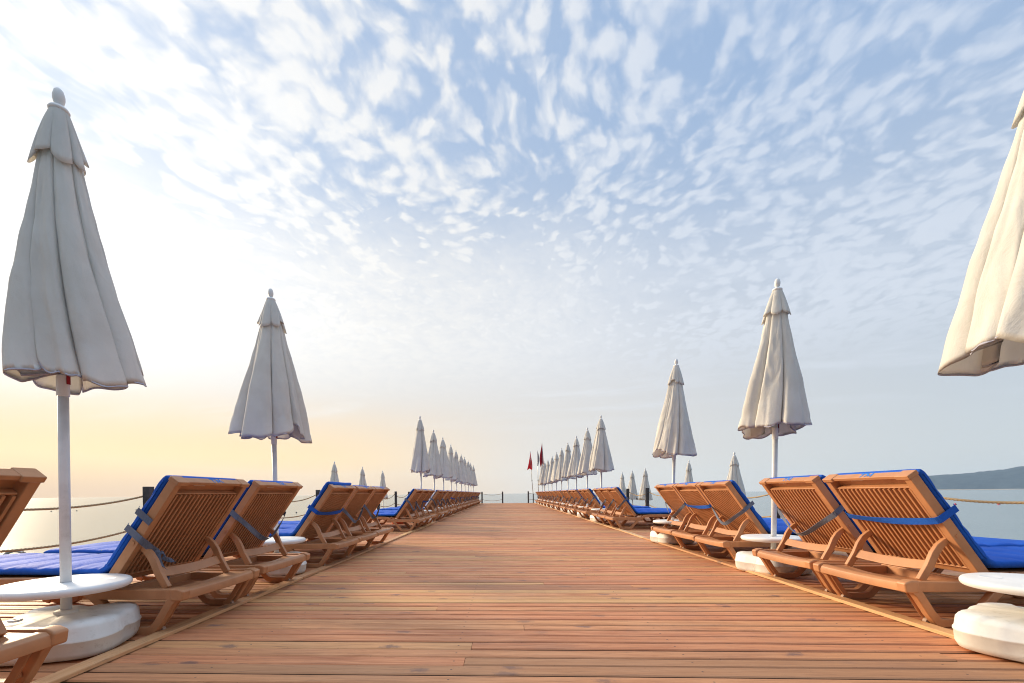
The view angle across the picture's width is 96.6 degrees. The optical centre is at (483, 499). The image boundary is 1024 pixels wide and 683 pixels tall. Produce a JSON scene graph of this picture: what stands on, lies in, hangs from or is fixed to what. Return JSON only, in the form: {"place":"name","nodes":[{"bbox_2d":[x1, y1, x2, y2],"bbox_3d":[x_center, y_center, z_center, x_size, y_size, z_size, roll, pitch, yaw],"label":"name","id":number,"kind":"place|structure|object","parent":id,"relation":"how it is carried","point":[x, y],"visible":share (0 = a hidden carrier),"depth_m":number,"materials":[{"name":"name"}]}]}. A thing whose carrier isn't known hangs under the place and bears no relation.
{"place":"outdoors","nodes":[
{"label":"outdoors","id":0,"kind":"place"},
{"bbox_2d":[330,462,338,481],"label":"beach umbrella","id":1,"kind":"object","parent":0,"point":[334,477],"visible":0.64,"depth_m":17.92,"materials":[{"name":"white fabric"}]},
{"bbox_2d":[359,467,366,485],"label":"beach umbrella","id":2,"kind":"object","parent":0,"point":[362,481],"visible":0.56,"depth_m":21.48,"materials":[{"name":"white fabric"}]},
{"bbox_2d":[379,471,387,507],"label":"beach umbrella","id":3,"kind":"object","parent":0,"point":[382,483],"visible":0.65,"depth_m":25.06,"materials":[{"name":"white fabric"}]},
{"bbox_2d":[0,489,1023,554],"bbox_3d":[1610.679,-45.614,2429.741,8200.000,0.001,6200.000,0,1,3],"label":"sea water","id":4,"kind":"structure","parent":0,"point":[35,528],"depth_m":53.36,"materials":[{"name":"grey liquid"}]},
{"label":"pier frame","id":5,"kind":"structure","parent":4,"relation":"on","visible":0},
{"bbox_2d":[0,503,1023,682],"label":"pier deck","id":6,"kind":"structure","parent":5,"relation":"on","point":[508,593],"depth_m":2.88,"materials":[{"name":"brown wood"}]},
{"bbox_2d":[3,551,25,554],"bbox_3d":[-5.907,1.361,5.511,0.435,1.468,0.498,0,1,3],"label":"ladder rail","id":7,"kind":"object","parent":6,"relation":"attached to","point":[13,552],"visible":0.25,"depth_m":5.72,"materials":[{"name":"metal"}]},
{"bbox_2d":[0,467,68,682],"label":"sun lounger","id":8,"kind":"object","parent":6,"relation":"on","point":[29,648],"visible":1,"depth_m":1.84,"materials":[{"name":"wood"}]},
{"bbox_2d":[0,87,146,665],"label":"beach umbrella","id":9,"kind":"object","parent":6,"relation":"on","point":[66,333],"visible":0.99,"depth_m":2.34,"materials":[{"name":"fabric"}]},
{"bbox_2d":[0,476,259,634],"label":"sun lounger","id":10,"kind":"object","parent":6,"relation":"on","point":[188,516],"visible":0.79,"depth_m":2.94,"materials":[{"name":"wood"}]},
{"bbox_2d":[0,475,235,579],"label":"lounger cushion","id":11,"kind":"object","parent":10,"relation":"on","point":[41,563],"visible":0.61,"depth_m":2.79,"materials":[{"name":"blue fabric"}]},
{"bbox_2d":[142,487,153,505],"bbox_3d":[-5.629,0.267,7.657,0.116,0.984,0.141,0,1,3],"label":"rope post","id":12,"kind":"object","parent":6,"relation":"on","point":[147,492],"visible":0.26,"depth_m":7.58,"materials":[{"name":"metal"}]},
{"bbox_2d":[0,503,398,552],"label":"rope","id":13,"kind":"object","parent":12,"relation":"attached to","point":[43,547],"visible":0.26,"depth_m":6.39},
{"bbox_2d":[24,494,407,510],"bbox_3d":[-5.238,-0.095,18.074,0.034,0.278,34.808,0,1,3],"label":"rope","id":14,"kind":"object","parent":12,"relation":"attached to","point":[38,509],"visible":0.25,"depth_m":6.71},
{"bbox_2d":[83,480,309,598],"bbox_3d":[-2.646,0.317,4.000,1.946,0.940,0.782,0,1,5],"label":"sun lounger","id":15,"kind":"object","parent":6,"relation":"on","point":[262,507],"visible":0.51,"depth_m":3.89,"materials":[{"name":"wood"}]},
{"bbox_2d":[43,480,292,555],"bbox_3d":[-2.698,0.146,4.000,1.806,0.612,0.728,0,1,5],"label":"lounger cushion","id":16,"kind":"object","parent":15,"relation":"on","point":[105,547],"visible":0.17,"depth_m":3.73,"materials":[{"name":"blue fabric"}]},
{"bbox_2d":[30,503,480,682],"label":"edging board","id":17,"kind":"object","parent":6,"relation":"on","point":[81,667],"visible":0.94,"depth_m":2.77,"materials":[{"name":"brown wood"}]},
{"bbox_2d":[228,288,311,576],"bbox_3d":[-2.255,-0.725,4.794,0.770,2.985,0.669,0,1,3],"label":"beach umbrella","id":18,"kind":"object","parent":6,"relation":"on","point":[270,404],"visible":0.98,"depth_m":4.66,"materials":[{"name":"white fabric"}]},
{"bbox_2d":[198,484,361,567],"bbox_3d":[-2.578,0.294,5.552,1.946,0.940,0.782,0,1,5],"label":"sun lounger","id":19,"kind":"object","parent":6,"relation":"on","point":[332,499],"visible":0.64,"depth_m":5.37,"materials":[{"name":"wood"}]},
{"bbox_2d":[268,481,351,536],"bbox_3d":[-2.620,0.110,5.553,1.824,0.639,0.719,0,1,5],"label":"lounger cushion","id":20,"kind":"object","parent":19,"relation":"on","point":[290,531],"visible":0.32,"depth_m":5.17,"materials":[{"name":"blue fabric"}]},
{"bbox_2d":[262,486,379,554],"bbox_3d":[-2.536,0.282,6.389,1.946,0.940,0.782,0,1,4],"label":"sun lounger","id":21,"kind":"object","parent":6,"relation":"on","point":[356,501],"visible":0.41,"depth_m":6.34,"materials":[{"name":"wood"}]},
{"bbox_2d":[278,485,369,528],"bbox_3d":[-2.587,0.111,6.389,1.806,0.613,0.726,0,1,4],"label":"lounger cushion","id":22,"kind":"object","parent":21,"relation":"on","point":[284,526],"visible":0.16,"depth_m":6.21,"materials":[{"name":"blue fabric"}]},
{"bbox_2d":[305,487,393,547],"bbox_3d":[-2.500,0.270,7.245,1.946,0.940,0.782,0,1,5],"label":"sun lounger","id":23,"kind":"object","parent":6,"relation":"on","point":[375,498],"visible":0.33,"depth_m":7.24,"materials":[{"name":"wood"}]},
{"bbox_2d":[278,486,379,523],"bbox_3d":[-2.551,0.099,7.245,1.806,0.612,0.728,0,1,5],"label":"lounger cushion","id":24,"kind":"object","parent":23,"relation":"on","point":[297,522],"visible":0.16,"depth_m":7.06,"materials":[{"name":"blue fabric"}]},
{"bbox_2d":[343,489,425,531],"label":"sun lounger","id":25,"kind":"object","parent":6,"relation":"on","point":[412,499],"visible":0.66,"depth_m":10.04,"materials":[{"name":"wood"}]},
{"bbox_2d":[374,489,416,515],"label":"lounger cushion","id":26,"kind":"object","parent":25,"relation":"on","point":[398,510],"visible":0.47,"depth_m":10.02,"materials":[{"name":"blue fabric"}]},
{"bbox_2d":[394,491,396,506],"bbox_3d":[-4.848,0.018,25.038,0.116,0.984,0.141,0,1,3],"label":"rope post","id":27,"kind":"object","parent":6,"relation":"on","point":[395,498],"visible":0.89,"depth_m":24.97,"materials":[{"name":"metal"}]},
{"bbox_2d":[370,489,431,526],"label":"sun lounger","id":28,"kind":"object","parent":6,"relation":"on","point":[422,496],"visible":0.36,"depth_m":11.32,"materials":[{"name":"wood"}]},
{"bbox_2d":[374,489,426,512],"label":"lounger cushion","id":29,"kind":"object","parent":28,"relation":"on","point":[396,511],"visible":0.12,"depth_m":11.24,"materials":[{"name":"blue fabric"}]},
{"bbox_2d":[373,489,436,523],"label":"sun lounger","id":30,"kind":"object","parent":6,"relation":"on","point":[429,495],"visible":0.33,"depth_m":12.28,"materials":[{"name":"wood"}]},
{"bbox_2d":[375,489,431,510],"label":"lounger cushion","id":31,"kind":"object","parent":30,"relation":"on","point":[396,510],"visible":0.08,"depth_m":12.01,"materials":[{"name":"blue fabric"}]},
{"bbox_2d":[383,490,444,521],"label":"sun lounger","id":32,"kind":"object","parent":6,"relation":"on","point":[436,496],"visible":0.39,"depth_m":13.51,"materials":[{"name":"wood"}]},
{"bbox_2d":[379,490,437,509],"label":"lounger cushion","id":33,"kind":"object","parent":32,"relation":"on","point":[430,499],"visible":0.37,"depth_m":13.48,"materials":[{"name":"blue fabric"}]},
{"bbox_2d":[392,490,448,518],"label":"sun lounger","id":34,"kind":"object","parent":6,"relation":"on","point":[441,497],"visible":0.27,"depth_m":14.81,"materials":[{"name":"wood"}]},
{"bbox_2d":[410,416,432,522],"bbox_3d":[-1.805,-0.876,12.993,0.589,3.050,0.653,-1,1,-29],"label":"beach umbrella","id":35,"kind":"object","parent":6,"relation":"on","point":[420,464],"visible":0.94,"depth_m":12.83,"materials":[{"name":"white fabric"}]},
{"bbox_2d":[423,430,443,518],"bbox_3d":[-1.689,-0.881,15.396,0.654,2.991,0.728,0,1,44],"label":"beach umbrella","id":36,"kind":"object","parent":6,"relation":"on","point":[436,470],"visible":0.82,"depth_m":15.22,"materials":[{"name":"white fabric"}]},
{"bbox_2d":[432,491,453,516],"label":"sun lounger","id":37,"kind":"object","parent":6,"relation":"on","point":[446,495],"visible":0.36,"depth_m":16.07,"materials":[{"name":"wood"}]},
{"bbox_2d":[435,437,452,513],"bbox_3d":[-1.602,-0.944,17.824,0.739,3.046,0.665,0,1,3],"label":"beach umbrella","id":38,"kind":"object","parent":6,"relation":"on","point":[446,468],"visible":0.77,"depth_m":17.67,"materials":[{"name":"white fabric"}]},
{"bbox_2d":[442,491,455,514],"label":"sun lounger","id":39,"kind":"object","parent":6,"relation":"on","point":[450,495],"visible":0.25,"depth_m":17.30,"materials":[{"name":"wood"}]},
{"bbox_2d":[445,444,457,511],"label":"beach umbrella","id":40,"kind":"object","parent":6,"relation":"on","point":[452,464],"visible":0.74,"depth_m":20.08,"materials":[{"name":"white fabric"}]},
{"bbox_2d":[445,491,459,513],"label":"sun lounger","id":41,"kind":"object","parent":6,"relation":"on","point":[454,496],"visible":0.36,"depth_m":18.59,"materials":[{"name":"wood"}]},
{"bbox_2d":[450,491,461,512],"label":"sun lounger","id":42,"kind":"object","parent":6,"relation":"on","point":[459,492],"visible":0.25,"depth_m":19.74,"materials":[{"name":"wood"}]},
{"bbox_2d":[452,450,462,503],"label":"beach umbrella","id":43,"kind":"object","parent":6,"relation":"on","point":[458,471],"visible":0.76,"depth_m":22.54,"materials":[{"name":"white fabric"}]},
{"bbox_2d":[454,491,464,510],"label":"sun lounger","id":44,"kind":"object","parent":6,"relation":"on","point":[459,496],"visible":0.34,"depth_m":21.07,"materials":[{"name":"wood"}]},
{"bbox_2d":[455,456,466,502],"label":"beach umbrella","id":45,"kind":"object","parent":6,"relation":"on","point":[463,472],"visible":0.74,"depth_m":24.89,"materials":[{"name":"white fabric"}]},
{"bbox_2d":[458,492,468,509],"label":"sun lounger","id":46,"kind":"object","parent":6,"relation":"on","point":[462,498],"visible":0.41,"depth_m":23.52,"materials":[{"name":"wood"}]},
{"bbox_2d":[459,457,470,501],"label":"beach umbrella","id":47,"kind":"object","parent":6,"relation":"on","point":[466,471],"visible":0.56,"depth_m":27.35,"materials":[{"name":"white fabric"}]},
{"bbox_2d":[464,462,472,491],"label":"beach umbrella","id":48,"kind":"object","parent":6,"relation":"on","point":[469,471],"visible":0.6,"depth_m":29.79,"materials":[{"name":"white fabric"}]},
{"bbox_2d":[469,463,474,486],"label":"beach umbrella","id":49,"kind":"object","parent":6,"relation":"on","point":[472,475],"visible":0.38,"depth_m":32.22,"materials":[{"name":"white fabric"}]},
{"bbox_2d":[469,465,477,491],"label":"beach umbrella","id":50,"kind":"object","parent":6,"relation":"on","point":[474,476],"visible":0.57,"depth_m":34.59,"materials":[{"name":"white fabric"}]},
{"bbox_2d":[527,451,533,502],"bbox_3d":[3.903,-1.927,38.335,0.552,4.351,0.126,0,1,3],"label":"flag pole","id":51,"kind":"object","parent":6,"relation":"on","point":[530,464],"visible":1,"depth_m":38.32,"materials":[{"name":"metal"}]},
{"bbox_2d":[537,451,538,498],"bbox_3d":[4.571,-1.957,38.305,0.166,4.400,0.125,0,1,3],"label":"flag pole","id":52,"kind":"object","parent":6,"relation":"on","point":[537,465],"visible":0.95,"depth_m":38.29,"materials":[{"name":"metal"}]},
{"bbox_2d":[540,446,543,466],"bbox_3d":[4.908,-2.285,38.285,0.453,5.051,0.125,0,1,3],"label":"flag pole","id":53,"kind":"object","parent":6,"relation":"on","point":[541,458],"visible":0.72,"depth_m":38.27,"materials":[{"name":"fabric"}]},
{"bbox_2d":[538,464,545,503],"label":"beach umbrella","id":54,"kind":"object","parent":6,"relation":"on","point":[541,469],"visible":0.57,"depth_m":33.34,"materials":[{"name":"white fabric"}]},
{"bbox_2d":[540,461,545,504],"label":"beach umbrella","id":55,"kind":"object","parent":6,"relation":"on","point":[543,474],"visible":0.65,"depth_m":31.06,"materials":[{"name":"white fabric"}]},
{"bbox_2d":[543,461,552,505],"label":"beach umbrella","id":56,"kind":"object","parent":6,"relation":"on","point":[546,472],"visible":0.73,"depth_m":28.80,"materials":[{"name":"white fabric"}]},
{"bbox_2d":[543,491,552,505],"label":"sun lounger","id":57,"kind":"object","parent":6,"relation":"on","point":[545,492],"visible":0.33,"depth_m":27.34,"materials":[{"name":"wood"}]},
{"bbox_2d":[546,491,552,506],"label":"sun lounger","id":58,"kind":"object","parent":6,"relation":"on","point":[551,495],"visible":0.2,"depth_m":25.20,"materials":[{"name":"wood"}]},
{"bbox_2d":[546,456,555,506],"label":"beach umbrella","id":59,"kind":"object","parent":6,"relation":"on","point":[550,469],"visible":0.62,"depth_m":26.46,"materials":[{"name":"white fabric"}]},
{"bbox_2d":[549,491,558,507],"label":"sun lounger","id":60,"kind":"object","parent":6,"relation":"on","point":[553,501],"visible":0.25,"depth_m":23.93,"materials":[{"name":"wood"}]},
{"bbox_2d":[551,491,560,508],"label":"sun lounger","id":61,"kind":"object","parent":6,"relation":"on","point":[556,495],"visible":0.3,"depth_m":22.65,"materials":[{"name":"wood"}]},
{"bbox_2d":[550,452,562,507],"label":"beach umbrella","id":62,"kind":"object","parent":6,"relation":"on","point":[554,469],"visible":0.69,"depth_m":24.21,"materials":[{"name":"white fabric"}]},
{"bbox_2d":[554,491,564,509],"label":"sun lounger","id":63,"kind":"object","parent":6,"relation":"on","point":[559,502],"visible":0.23,"depth_m":21.62,"materials":[{"name":"wood"}]},
{"bbox_2d":[555,448,566,508],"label":"beach umbrella","id":64,"kind":"object","parent":6,"relation":"on","point":[558,476],"visible":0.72,"depth_m":21.92,"materials":[{"name":"white fabric"}]},
{"bbox_2d":[555,490,567,510],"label":"sun lounger","id":65,"kind":"object","parent":6,"relation":"on","point":[559,492],"visible":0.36,"depth_m":20.41,"materials":[{"name":"wood"}]},
{"bbox_2d":[559,490,572,511],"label":"sun lounger","id":66,"kind":"object","parent":6,"relation":"on","point":[564,494],"visible":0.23,"depth_m":19.26,"materials":[{"name":"wood"}]},
{"bbox_2d":[560,442,575,510],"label":"beach umbrella","id":67,"kind":"object","parent":6,"relation":"on","point":[567,459],"visible":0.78,"depth_m":19.65,"materials":[{"name":"white fabric"}]},
{"bbox_2d":[562,490,575,512],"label":"sun lounger","id":68,"kind":"object","parent":6,"relation":"on","point":[567,493],"visible":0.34,"depth_m":18.27,"materials":[{"name":"wood"}]},
{"bbox_2d":[566,490,581,514],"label":"sun lounger","id":69,"kind":"object","parent":6,"relation":"on","point":[573,496],"visible":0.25,"depth_m":17.05,"materials":[{"name":"wood"}]},
{"bbox_2d":[567,436,583,513],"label":"beach umbrella","id":70,"kind":"object","parent":6,"relation":"on","point":[574,464],"visible":0.84,"depth_m":17.36,"materials":[{"name":"white fabric"}]},
{"bbox_2d":[570,490,590,514],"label":"sun lounger","id":71,"kind":"object","parent":6,"relation":"on","point":[577,494],"visible":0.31,"depth_m":15.97,"materials":[{"name":"wood"}]},
{"bbox_2d":[576,489,594,517],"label":"sun lounger","id":72,"kind":"object","parent":6,"relation":"on","point":[582,493],"visible":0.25,"depth_m":14.72,"materials":[{"name":"wood"}]},
{"bbox_2d":[577,427,596,516],"bbox_3d":[3.442,-0.927,15.223,0.586,2.997,0.593,-1,1,-25],"label":"beach umbrella","id":73,"kind":"object","parent":6,"relation":"on","point":[583,468],"visible":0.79,"depth_m":15.09,"materials":[{"name":"white fabric"}]},
{"bbox_2d":[588,415,613,521],"bbox_3d":[3.334,-0.905,12.936,0.622,3.020,0.720,-1,1,-19],"label":"beach umbrella","id":74,"kind":"object","parent":6,"relation":"on","point":[601,461],"visible":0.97,"depth_m":12.79,"materials":[{"name":"white fabric"}]},
{"bbox_2d":[580,489,642,519],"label":"sun lounger","id":75,"kind":"object","parent":6,"relation":"on","point":[590,496],"visible":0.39,"depth_m":13.60,"materials":[{"name":"wood"}]},
{"bbox_2d":[588,488,650,507],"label":"lounger cushion","id":76,"kind":"object","parent":75,"relation":"on","point":[595,496],"visible":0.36,"depth_m":13.36,"materials":[{"name":"blue fabric"}]},
{"bbox_2d":[591,488,665,522],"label":"sun lounger","id":77,"kind":"object","parent":6,"relation":"on","point":[599,494],"visible":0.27,"depth_m":12.19,"materials":[{"name":"wood"}]},
{"bbox_2d":[599,499,669,508],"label":"lounger cushion","id":78,"kind":"object","parent":77,"relation":"on","point":[635,508],"visible":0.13,"depth_m":11.84,"materials":[{"name":"blue fabric"}]},
{"bbox_2d":[596,488,677,524],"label":"sun lounger","id":79,"kind":"object","parent":6,"relation":"on","point":[606,495],"visible":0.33,"depth_m":11.29,"materials":[{"name":"wood"}]},
{"bbox_2d":[605,487,670,510],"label":"lounger cushion","id":80,"kind":"object","parent":79,"relation":"on","point":[636,509],"visible":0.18,"depth_m":11.09,"materials":[{"name":"blue fabric"}]},
{"bbox_2d":[604,487,676,529],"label":"sun lounger","id":81,"kind":"object","parent":6,"relation":"on","point":[619,498],"visible":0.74,"depth_m":10.07,"materials":[{"name":"wood"}]},
{"bbox_2d":[610,487,670,513],"bbox_3d":[3.846,-0.001,10.354,1.806,0.613,0.726,0,1,1],"label":"lounger cushion","id":82,"kind":"object","parent":81,"relation":"on","point":[645,511],"visible":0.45,"depth_m":10.03,"materials":[{"name":"blue fabric"}]},
{"bbox_2d":[645,488,648,506],"bbox_3d":[6.321,0.024,17.639,0.116,0.984,0.141,0,1,3],"label":"rope post","id":83,"kind":"object","parent":6,"relation":"on","point":[646,496],"visible":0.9,"depth_m":17.57,"materials":[{"name":"metal"}]},
{"bbox_2d":[650,359,696,543],"bbox_3d":[3.052,-0.787,7.302,0.645,2.945,0.614,-1,1,-13],"label":"beach umbrella","id":84,"kind":"object","parent":6,"relation":"on","point":[674,437],"visible":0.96,"depth_m":7.17,"materials":[{"name":"white fabric"}]},
{"bbox_2d":[651,484,711,546],"bbox_3d":[3.637,0.221,6.900,1.946,0.940,0.782,0,1,0],"label":"sun lounger","id":85,"kind":"object","parent":6,"relation":"on","point":[672,497],"visible":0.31,"depth_m":6.91,"materials":[{"name":"wood"}]},
{"bbox_2d":[660,483,787,520],"bbox_3d":[3.686,0.050,6.899,1.806,0.612,0.728,0,1,0],"label":"lounger cushion","id":86,"kind":"object","parent":85,"relation":"on","point":[684,505],"visible":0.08,"depth_m":6.74,"materials":[{"name":"blue fabric"}]},
{"bbox_2d":[669,482,791,554],"bbox_3d":[3.605,0.233,6.101,1.946,0.940,0.782,0,1,1],"label":"sun lounger","id":87,"kind":"object","parent":6,"relation":"on","point":[691,494],"visible":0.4,"depth_m":6.19,"materials":[{"name":"wood"}]},
{"bbox_2d":[679,482,789,525],"bbox_3d":[3.654,0.061,6.098,1.806,0.612,0.719,0,1,1],"label":"lounger cushion","id":88,"kind":"object","parent":87,"relation":"on","point":[779,523],"visible":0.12,"depth_m":6.00,"materials":[{"name":"blue fabric"}]},
{"bbox_2d":[535,503,953,638],"bbox_3d":[3.363,0.506,19.353,0.108,0.022,38.246,0,1,3],"label":"edging board","id":89,"kind":"object","parent":6,"relation":"on","point":[940,630],"visible":0.82,"depth_m":3.45,"materials":[{"name":"brown wood"}]},
{"bbox_2d":[691,480,849,560],"bbox_3d":[3.568,0.244,5.317,1.946,0.940,0.782,0,1,1],"label":"sun lounger","id":90,"kind":"object","parent":6,"relation":"on","point":[725,500],"visible":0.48,"depth_m":5.25,"materials":[{"name":"wood"}]},
{"bbox_2d":[705,480,795,534],"bbox_3d":[3.617,0.072,5.315,1.806,0.613,0.726,0,1,1],"label":"lounger cushion","id":91,"kind":"object","parent":90,"relation":"on","point":[781,529],"visible":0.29,"depth_m":4.99,"materials":[{"name":"blue fabric"}]},
{"bbox_2d":[735,278,811,574],"bbox_3d":[2.918,-0.753,4.621,0.579,2.955,0.618,-1,1,-19],"label":"beach umbrella","id":92,"kind":"object","parent":6,"relation":"on","point":[775,405],"visible":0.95,"depth_m":4.50,"materials":[{"name":"fabric"}]},
{"bbox_2d":[752,475,943,594],"bbox_3d":[3.505,0.264,3.915,1.946,0.940,0.782,0,1,1],"label":"sun lounger","id":93,"kind":"object","parent":6,"relation":"on","point":[803,504],"visible":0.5,"depth_m":3.88,"materials":[{"name":"wood"}]},
{"bbox_2d":[771,475,1023,550],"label":"lounger cushion","id":94,"kind":"object","parent":93,"relation":"on","point":[989,542],"visible":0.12,"depth_m":3.64,"materials":[{"name":"blue fabric"}]},
{"bbox_2d":[813,470,1023,626],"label":"sun lounger","id":95,"kind":"object","parent":6,"relation":"on","point":[902,550],"visible":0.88,"depth_m":2.97,"materials":[{"name":"wood"}]},
{"bbox_2d":[838,469,1023,567],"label":"lounger cushion","id":96,"kind":"object","parent":95,"relation":"on","point":[1003,557],"visible":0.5,"depth_m":2.74,"materials":[{"name":"blue fabric"}]},
{"bbox_2d":[938,91,1023,662],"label":"beach umbrella","id":97,"kind":"object","parent":6,"relation":"on","point":[985,334],"visible":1,"depth_m":2.25,"materials":[{"name":"fabric"}]},
{"bbox_2d":[0,0,1023,497],"label":"sky","id":98,"kind":"structure","parent":0,"point":[505,226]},
{"bbox_2d":[619,472,625,495],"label":"beach umbrella","id":99,"kind":"object","parent":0,"point":[622,487],"visible":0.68,"depth_m":26.74,"materials":[{"name":"white fabric"}]},
{"bbox_2d":[627,470,637,503],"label":"beach umbrella","id":100,"kind":"object","parent":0,"point":[632,488],"visible":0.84,"depth_m":24.58,"materials":[{"name":"white fabric"}]},
{"bbox_2d":[638,468,652,499],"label":"beach umbrella","id":101,"kind":"object","parent":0,"point":[645,483],"visible":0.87,"depth_m":22.35,"materials":[{"name":"white fabric"}]},
{"bbox_2d":[684,460,692,482],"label":"beach umbrella","id":102,"kind":"object","parent":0,"point":[688,477],"visible":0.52,"depth_m":17.07,"materials":[{"name":"white fabric"}]},
{"bbox_2d":[726,452,745,495],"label":"beach umbrella","id":103,"kind":"object","parent":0,"point":[734,473],"visible":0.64,"depth_m":13.64,"materials":[{"name":"white fabric"}]},
{"bbox_2d":[929,466,1023,489],"bbox_3d":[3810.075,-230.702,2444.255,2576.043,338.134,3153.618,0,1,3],"label":"hill","id":104,"kind":"structure","parent":0,"point":[1011,478],"depth_m":2939.34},
{"bbox_2d":[947,489,1006,489],"bbox_3d":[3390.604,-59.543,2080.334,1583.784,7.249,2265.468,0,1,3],"label":"beach","id":105,"kind":"structure","parent":0,"point":[976,489],"depth_m":2796.47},
{"bbox_3d":[5.820,0.184,6.491,0.116,0.984,0.141,0,1,3],"label":"rope post","id":106,"kind":"object","parent":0,"visible":0},
{"bbox_2d":[595,492,1023,503],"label":"rope","id":107,"kind":"object","parent":106,"relation":"attached to","point":[992,502],"visible":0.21,"depth_m":5.40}
]}

